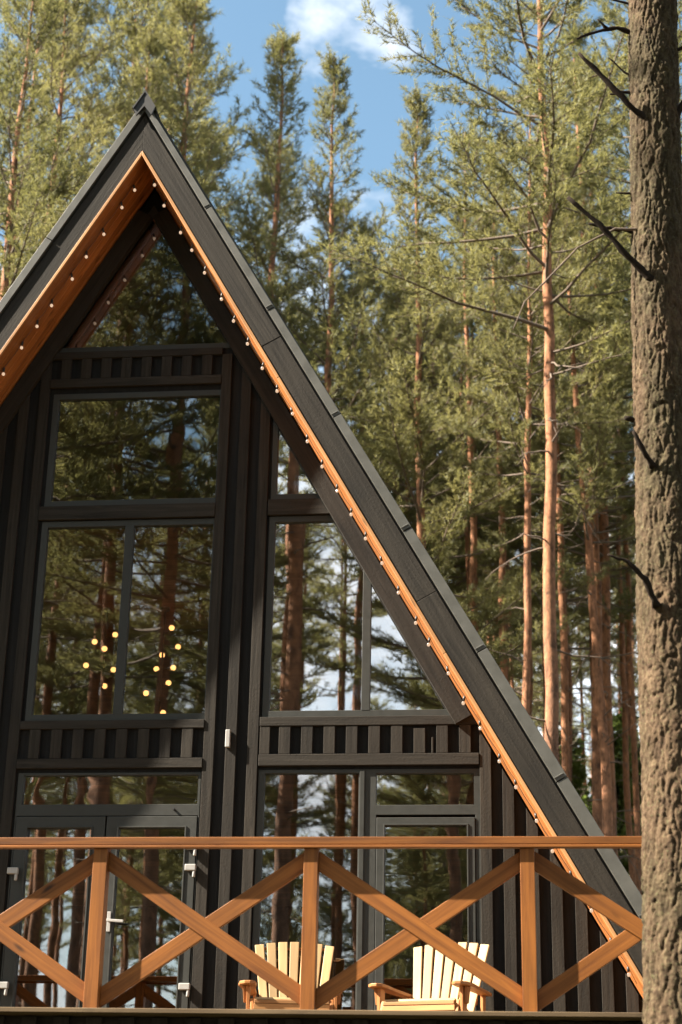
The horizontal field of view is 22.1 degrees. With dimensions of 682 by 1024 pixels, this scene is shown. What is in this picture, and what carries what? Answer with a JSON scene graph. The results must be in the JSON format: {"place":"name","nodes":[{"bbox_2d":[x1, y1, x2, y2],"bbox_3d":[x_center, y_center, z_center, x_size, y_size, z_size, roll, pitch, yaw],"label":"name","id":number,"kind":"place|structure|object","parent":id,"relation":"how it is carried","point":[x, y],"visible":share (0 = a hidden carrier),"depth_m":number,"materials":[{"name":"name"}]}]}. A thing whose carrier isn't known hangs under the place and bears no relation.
{"place":"outdoors","nodes":[
{"label":"outdoors","id":0,"kind":"place"},
{"bbox_2d":[0,0,681,795],"label":"sky","id":1,"kind":"structure","parent":0,"point":[377,96],"materials":[{"name":"blue"}]},
{"bbox_3d":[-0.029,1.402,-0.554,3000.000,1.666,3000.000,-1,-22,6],"label":"ground","id":2,"kind":"structure","parent":0,"visible":0},
{"bbox_2d":[0,0,99,300],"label":"pine tree","id":3,"kind":"object","parent":2,"relation":"on","point":[44,193],"visible":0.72,"depth_m":35.39,"materials":[{"name":"green plant"}]},
{"bbox_2d":[0,0,119,286],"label":"pine tree","id":4,"kind":"object","parent":2,"relation":"on","point":[78,72],"visible":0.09,"depth_m":44.55,"materials":[{"name":"green plant"}]},
{"bbox_2d":[0,0,141,296],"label":"pine tree","id":5,"kind":"object","parent":2,"relation":"on","point":[56,51],"visible":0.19,"depth_m":41.17,"materials":[{"name":"green plant"}]},
{"bbox_2d":[27,14,215,257],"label":"pine tree","id":6,"kind":"object","parent":2,"relation":"on","point":[146,39],"visible":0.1,"depth_m":43.33,"materials":[{"name":"green plant"}]},
{"bbox_2d":[0,0,298,299],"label":"pine tree","id":7,"kind":"object","parent":2,"relation":"on","point":[130,29],"visible":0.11,"depth_m":48.41,"materials":[{"name":"green plant"}]},
{"bbox_2d":[93,0,243,246],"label":"pine tree","id":8,"kind":"object","parent":2,"relation":"on","point":[180,12],"visible":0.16,"depth_m":46.80,"materials":[{"name":"green plant"}]},
{"bbox_2d":[141,1,369,396],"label":"pine tree","id":9,"kind":"object","parent":2,"relation":"on","point":[231,78],"visible":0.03,"depth_m":52.38,"materials":[{"name":"green plant"}]},
{"bbox_2d":[210,22,375,413],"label":"pine tree","id":10,"kind":"object","parent":2,"relation":"on","point":[279,47],"visible":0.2,"depth_m":46.70,"materials":[{"name":"green plant"}]},
{"bbox_2d":[244,131,377,397],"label":"pine tree","id":11,"kind":"object","parent":2,"relation":"on","point":[300,194],"visible":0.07,"depth_m":54.37,"materials":[{"name":"green plant"}]},
{"bbox_2d":[0,90,642,1012],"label":"cabin","id":12,"kind":"object","parent":2,"relation":"on","point":[156,452],"visible":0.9,"depth_m":15.58,"materials":[{"name":"black wood"}]},
{"bbox_2d":[0,184,135,375],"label":"string lights","id":13,"kind":"object","parent":12,"relation":"attached to","point":[72,279],"visible":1,"depth_m":15.85,"materials":[{"name":"white glass"}]},
{"bbox_2d":[83,607,117,689],"bbox_3d":[-2.399,1.367,17.567,0.353,0.840,0.171,19,-28,-37],"label":"chandelier","id":14,"kind":"object","parent":12,"relation":"hanging from","point":[106,610],"visible":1,"depth_m":17.54,"materials":[{"name":"gold metal"}]},
{"bbox_2d":[25,518,214,720],"bbox_3d":[-1.867,0.925,15.047,1.594,1.811,0.073,-1,-22,6],"label":"window","id":15,"kind":"structure","parent":12,"relation":"in","point":[130,526],"depth_m":15.07,"materials":[{"name":"black metal"}]},
{"bbox_2d":[44,390,220,505],"bbox_3d":[-1.832,-0.562,15.636,1.593,1.105,0.071,-1,-22,6],"label":"window","id":16,"kind":"structure","parent":12,"relation":"in","point":[194,394],"depth_m":15.74,"materials":[{"name":"black metal"}]},
{"bbox_2d":[59,206,230,352],"bbox_3d":[-1.783,-2.181,16.275,1.767,1.542,0.071,-1,-22,6],"label":"window","id":17,"kind":"structure","parent":12,"relation":"in","point":[153,211],"depth_m":16.01,"materials":[{"name":"black glass"}]},
{"bbox_2d":[143,606,180,713],"bbox_3d":[-1.787,1.497,17.472,0.274,1.127,0.412,-1,-22,6],"label":"chandelier","id":18,"kind":"object","parent":12,"relation":"hanging from","point":[164,609],"visible":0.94,"depth_m":17.52,"materials":[{"name":"gold metal"}]},
{"bbox_2d":[225,729,230,747],"bbox_3d":[-0.939,1.883,14.478,0.040,0.150,0.039,-1,-22,6],"label":"wall sensor","id":19,"kind":"object","parent":12,"relation":"attached to","point":[227,737],"depth_m":14.46,"materials":[{"name":"white plastic"}]},
{"bbox_2d":[271,421,319,498],"bbox_3d":[-0.352,-0.517,15.446,0.507,0.893,0.071,-1,-22,6],"label":"window","id":20,"kind":"structure","parent":12,"relation":"in","point":[276,432],"depth_m":15.36,"materials":[{"name":"black metal"}]},
{"bbox_2d":[0,1007,642,1023],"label":"deck","id":21,"kind":"structure","parent":12,"relation":"attached to","point":[35,1015],"depth_m":10.23,"materials":[{"name":"brown wood"}]},
{"bbox_2d":[239,942,341,1009],"bbox_3d":[-0.361,3.603,13.049,0.786,0.831,0.964,1,-22,0],"label":"adirondack chair","id":22,"kind":"object","parent":21,"relation":"on","point":[263,1000],"visible":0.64,"depth_m":13.27,"materials":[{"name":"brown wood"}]},
{"bbox_2d":[0,836,642,1011],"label":"railing","id":23,"kind":"object","parent":21,"relation":"on","point":[102,862],"visible":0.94,"depth_m":10.41,"materials":[{"name":"brown wood"}]},
{"bbox_2d":[368,942,491,1010],"bbox_3d":[0.721,3.574,12.919,0.786,0.831,0.963,-8,-23,22],"label":"adirondack chair","id":24,"kind":"object","parent":21,"relation":"on","point":[468,991],"visible":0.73,"depth_m":13.05,"materials":[{"name":"beige wood"}]},
{"bbox_2d":[262,515,448,716],"bbox_3d":[0.186,0.872,14.829,1.659,1.802,0.073,-1,-22,6],"label":"window","id":25,"kind":"structure","parent":12,"relation":"in","point":[365,710],"depth_m":14.72,"materials":[{"name":"black metal"}]},
{"bbox_2d":[153,179,636,983],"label":"string lights","id":26,"kind":"object","parent":12,"relation":"attached to","point":[399,591],"visible":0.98,"depth_m":14.51,"materials":[{"name":"white rubber"}]},
{"bbox_2d":[257,41,465,584],"bbox_3d":[-0.199,1.467,37.872,6.223,28.439,5.923,1,-22,-1],"label":"pine tree","id":27,"kind":"object","parent":2,"relation":"on","point":[356,292],"visible":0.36,"depth_m":40.82,"materials":[{"name":"green plant"}]},
{"bbox_2d":[293,183,445,526],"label":"pine tree","id":28,"kind":"object","parent":2,"relation":"on","point":[336,223],"visible":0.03,"depth_m":51.57,"materials":[{"name":"green plant"}]},
{"bbox_2d":[339,224,464,533],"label":"pine tree","id":29,"kind":"object","parent":2,"relation":"on","point":[415,325],"visible":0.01,"depth_m":50.49,"materials":[{"name":"green plant"}]},
{"bbox_2d":[352,341,452,579],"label":"pine tree","id":30,"kind":"object","parent":2,"relation":"on","point":[414,483],"visible":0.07,"depth_m":40.03,"materials":[{"name":"green plant"}]},
{"bbox_2d":[322,209,486,547],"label":"pine tree","id":31,"kind":"object","parent":2,"relation":"on","point":[339,394],"visible":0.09,"depth_m":47.64,"materials":[{"name":"green plant"}]},
{"bbox_2d":[349,264,480,550],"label":"pine tree","id":32,"kind":"object","parent":2,"relation":"on","point":[402,491],"visible":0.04,"depth_m":46.05,"materials":[{"name":"green plant"}]},
{"bbox_2d":[332,240,539,641],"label":"pine tree","id":33,"kind":"object","parent":2,"relation":"on","point":[376,304],"visible":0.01,"depth_m":53.36,"materials":[{"name":"green plant"}]},
{"bbox_2d":[356,249,560,681],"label":"pine tree","id":34,"kind":"object","parent":2,"relation":"on","point":[458,562],"visible":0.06,"depth_m":45.89,"materials":[{"name":"green plant"}]},
{"bbox_2d":[340,76,579,668],"bbox_3d":[1.747,1.877,33.304,5.340,24.405,5.083,7,-22,-14],"label":"pine tree","id":35,"kind":"object","parent":2,"relation":"on","point":[393,384],"visible":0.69,"depth_m":34.43,"materials":[{"name":"green plant"}]},
{"bbox_2d":[410,376,516,590],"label":"pine tree","id":36,"kind":"object","parent":2,"relation":"on","point":[463,536],"depth_m":50.36,"materials":[{"name":"green plant"}]},
{"bbox_2d":[385,201,544,635],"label":"pine tree","id":37,"kind":"object","parent":2,"relation":"on","point":[450,585],"visible":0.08,"depth_m":43.39,"materials":[{"name":"green plant"}]},
{"bbox_2d":[414,272,561,619],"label":"pine tree","id":38,"kind":"object","parent":2,"relation":"on","point":[467,547],"visible":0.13,"depth_m":41.01,"materials":[{"name":"green plant"}]},
{"bbox_2d":[416,294,567,683],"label":"pine tree","id":39,"kind":"object","parent":2,"relation":"on","point":[507,627],"depth_m":48.49,"materials":[{"name":"green plant"}]},
{"bbox_2d":[309,0,681,760],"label":"pine tree","id":40,"kind":"object","parent":2,"relation":"on","point":[587,100],"visible":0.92,"depth_m":31.07,"materials":[{"name":"green plant"}]},
{"bbox_2d":[456,430,534,659],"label":"pine tree","id":41,"kind":"object","parent":2,"relation":"on","point":[486,588],"depth_m":56.20,"materials":[{"name":"green plant"}]},
{"bbox_2d":[399,122,592,698],"bbox_3d":[3.247,2.459,35.433,4.187,24.926,3.327,7,-22,-13],"label":"pine tree","id":42,"kind":"object","parent":2,"relation":"on","point":[487,224],"visible":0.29,"depth_m":38.17,"materials":[{"name":"green plant"}]},
{"bbox_2d":[423,199,570,687],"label":"pine tree","id":43,"kind":"object","parent":2,"relation":"on","point":[460,553],"visible":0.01,"depth_m":47.91,"materials":[{"name":"green plant"}]},
{"bbox_2d":[485,550,535,692],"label":"pine tree","id":44,"kind":"object","parent":2,"relation":"on","point":[517,668],"visible":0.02,"depth_m":62.00,"materials":[{"name":"green plant"}]},
{"bbox_2d":[486,584,542,724],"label":"pine tree","id":45,"kind":"object","parent":2,"relation":"on","point":[533,712],"visible":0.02,"depth_m":65.46,"materials":[{"name":"green plant"}]},
{"bbox_2d":[466,558,584,691],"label":"pine tree","id":46,"kind":"object","parent":2,"relation":"on","point":[539,645],"visible":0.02,"depth_m":60.15,"materials":[{"name":"green plant"}]},
{"bbox_2d":[508,633,542,730],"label":"pine tree","id":47,"kind":"object","parent":2,"relation":"on","point":[533,686],"visible":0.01,"depth_m":67.11,"materials":[{"name":"green plant"}]},
{"bbox_2d":[479,419,572,689],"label":"pine tree","id":48,"kind":"object","parent":2,"relation":"on","point":[512,681],"visible":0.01,"depth_m":53.74,"materials":[{"name":"green plant"}]},
{"bbox_2d":[431,134,621,716],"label":"pine tree","id":49,"kind":"object","parent":2,"relation":"on","point":[502,561],"visible":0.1,"depth_m":39.65,"materials":[{"name":"green plant"}]},
{"bbox_2d":[412,50,642,891],"bbox_3d":[5.231,1.430,39.566,6.566,29.878,8.851,19,-27,-37],"label":"pine tree","id":50,"kind":"object","parent":2,"relation":"on","point":[604,523],"visible":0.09,"depth_m":40.09,"materials":[{"name":"green plant"}]},
{"bbox_2d":[514,654,542,722],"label":"pine tree","id":51,"kind":"object","parent":2,"relation":"on","point":[537,712],"depth_m":71.27,"materials":[{"name":"green plant"}]},
{"bbox_2d":[429,50,632,715],"bbox_3d":[3.453,1.487,31.472,4.083,23.846,3.916,12,-24,-22],"label":"pine tree","id":52,"kind":"object","parent":2,"relation":"on","point":[501,353],"visible":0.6,"depth_m":32.85,"materials":[{"name":"green plant"}]},
{"bbox_2d":[448,186,634,782],"bbox_3d":[4.775,3.823,41.476,5.281,26.799,5.852,13,-25,-28],"label":"pine tree","id":53,"kind":"object","parent":2,"relation":"on","point":[516,545],"visible":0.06,"depth_m":41.76,"materials":[{"name":"green plant"}]},
{"bbox_2d":[502,258,591,782],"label":"pine tree","id":54,"kind":"object","parent":2,"relation":"on","point":[571,707],"visible":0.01,"depth_m":47.92,"materials":[{"name":"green plant"}]},
{"bbox_2d":[478,405,615,723],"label":"pine tree","id":55,"kind":"object","parent":2,"relation":"on","point":[531,685],"visible":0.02,"depth_m":44.36,"materials":[{"name":"green plant"}]},
{"bbox_2d":[513,595,590,794],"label":"pine tree","id":56,"kind":"object","parent":2,"relation":"on","point":[581,724],"visible":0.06,"depth_m":65.11,"materials":[{"name":"green plant"}]},
{"bbox_2d":[515,440,588,773],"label":"pine tree","id":57,"kind":"object","parent":2,"relation":"on","point":[521,558],"visible":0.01,"depth_m":55.39,"materials":[{"name":"green plant"}]},
{"bbox_2d":[468,153,638,835],"bbox_3d":[4.926,2.766,33.243,5.131,22.831,4.920,-18,-28,35],"label":"pine tree","id":58,"kind":"object","parent":2,"relation":"on","point":[585,496],"visible":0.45,"depth_m":34.11,"materials":[{"name":"green plant"}]},
{"bbox_2d":[516,577,590,730],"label":"pine tree","id":59,"kind":"object","parent":2,"relation":"on","point":[540,693],"visible":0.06,"depth_m":61.96,"materials":[{"name":"green plant"}]},
{"bbox_2d":[484,115,632,779],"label":"pine tree","id":60,"kind":"object","parent":2,"relation":"on","point":[564,726],"visible":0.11,"depth_m":36.08,"materials":[{"name":"green plant"}]},
{"bbox_2d":[480,5,637,830],"bbox_3d":[5.355,1.177,38.090,6.084,29.328,5.490,-14,-26,33],"label":"pine tree","id":61,"kind":"object","parent":2,"relation":"on","point":[596,791],"visible":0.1,"depth_m":38.33,"materials":[{"name":"green plant"}]},
{"bbox_2d":[533,653,589,796],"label":"pine tree","id":62,"kind":"object","parent":2,"relation":"on","point":[542,703],"visible":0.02,"depth_m":79.33,"materials":[{"name":"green plant"}]},
{"bbox_2d":[510,467,615,763],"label":"pine tree","id":63,"kind":"object","parent":2,"relation":"on","point":[557,645],"visible":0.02,"depth_m":50.53,"materials":[{"name":"green plant"}]},
{"bbox_2d":[536,569,590,806],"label":"pine tree","id":64,"kind":"object","parent":2,"relation":"on","point":[582,714],"visible":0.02,"depth_m":66.59,"materials":[{"name":"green plant"}]},
{"bbox_2d":[514,464,619,745],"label":"pine tree","id":65,"kind":"object","parent":2,"relation":"on","point":[588,668],"visible":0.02,"depth_m":61.28,"materials":[{"name":"green plant"}]},
{"bbox_2d":[532,474,613,796],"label":"pine tree","id":66,"kind":"object","parent":2,"relation":"on","point":[571,631],"visible":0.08,"depth_m":56.16,"materials":[{"name":"green plant"}]},
{"bbox_2d":[559,689,590,793],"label":"pine tree","id":67,"kind":"object","parent":2,"relation":"on","point":[577,737],"depth_m":89.65,"materials":[{"name":"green plant"}]},
{"bbox_2d":[559,730,591,800],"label":"young tree","id":68,"kind":"object","parent":2,"relation":"on","point":[581,775],"visible":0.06,"depth_m":62.25,"materials":[{"name":"green plant"}]},
{"bbox_2d":[521,206,640,883],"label":"pine tree","id":69,"kind":"object","parent":2,"relation":"on","point":[621,638],"visible":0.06,"depth_m":42.96,"materials":[{"name":"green plant"}]},
{"bbox_2d":[574,708,591,793],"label":"pine tree","id":70,"kind":"object","parent":2,"relation":"on","point":[586,757],"visible":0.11,"depth_m":73.50,"materials":[{"name":"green plant"}]},
{"bbox_2d":[538,395,637,742],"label":"pine tree","id":71,"kind":"object","parent":2,"relation":"on","point":[631,576],"visible":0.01,"depth_m":55.67,"materials":[{"name":"green plant"}]},
{"bbox_2d":[541,447,636,861],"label":"pine tree","id":72,"kind":"object","parent":2,"relation":"on","point":[570,593],"visible":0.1,"depth_m":46.15,"materials":[{"name":"green plant"}]},
{"bbox_2d":[505,0,681,720],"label":"pine tree","id":73,"kind":"object","parent":2,"relation":"on","point":[623,166],"visible":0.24,"depth_m":37.44,"materials":[{"name":"green plant"}]},
{"bbox_2d":[513,0,681,1023],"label":"pine","id":74,"kind":"object","parent":2,"relation":"on","point":[654,106],"visible":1,"depth_m":9.83,"materials":[{"name":"brown plant"}]},
{"bbox_2d":[564,302,635,796],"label":"pine tree","id":75,"kind":"object","parent":2,"relation":"on","point":[611,535],"depth_m":52.66,"materials":[{"name":"green plant"}]},
{"bbox_2d":[566,389,637,851],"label":"pine tree","id":76,"kind":"object","parent":2,"relation":"on","point":[629,730],"visible":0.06,"depth_m":49.57,"materials":[{"name":"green plant"}]},
{"bbox_2d":[571,475,637,791],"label":"pine tree","id":77,"kind":"object","parent":2,"relation":"on","point":[618,651],"visible":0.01,"depth_m":62.77,"materials":[{"name":"green plant"}]},
{"bbox_2d":[574,549,638,851],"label":"pine tree","id":78,"kind":"object","parent":2,"relation":"on","point":[612,665],"visible":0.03,"depth_m":63.88,"materials":[{"name":"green plant"}]},
{"bbox_2d":[577,215,641,894],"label":"pine tree","id":79,"kind":"object","parent":2,"relation":"on","point":[636,784],"visible":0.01,"depth_m":40.72,"materials":[{"name":"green plant"}]},
{"bbox_2d":[579,525,640,775],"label":"pine tree","id":80,"kind":"object","parent":2,"relation":"on","point":[616,680],"visible":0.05,"depth_m":58.79,"materials":[{"name":"green plant"}]},
{"bbox_2d":[581,708,641,854],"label":"young tree","id":81,"kind":"object","parent":2,"relation":"on","point":[617,721],"visible":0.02,"depth_m":58.18,"materials":[{"name":"green plant"}]},
{"bbox_2d":[586,726,643,894],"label":"young tree","id":82,"kind":"object","parent":2,"relation":"on","point":[621,825],"visible":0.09,"depth_m":45.92,"materials":[{"name":"green plant"}]},
{"bbox_2d":[609,515,640,809],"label":"pine tree","id":83,"kind":"object","parent":2,"relation":"on","point":[615,711],"visible":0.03,"depth_m":65.85,"materials":[{"name":"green plant"}]}
]}

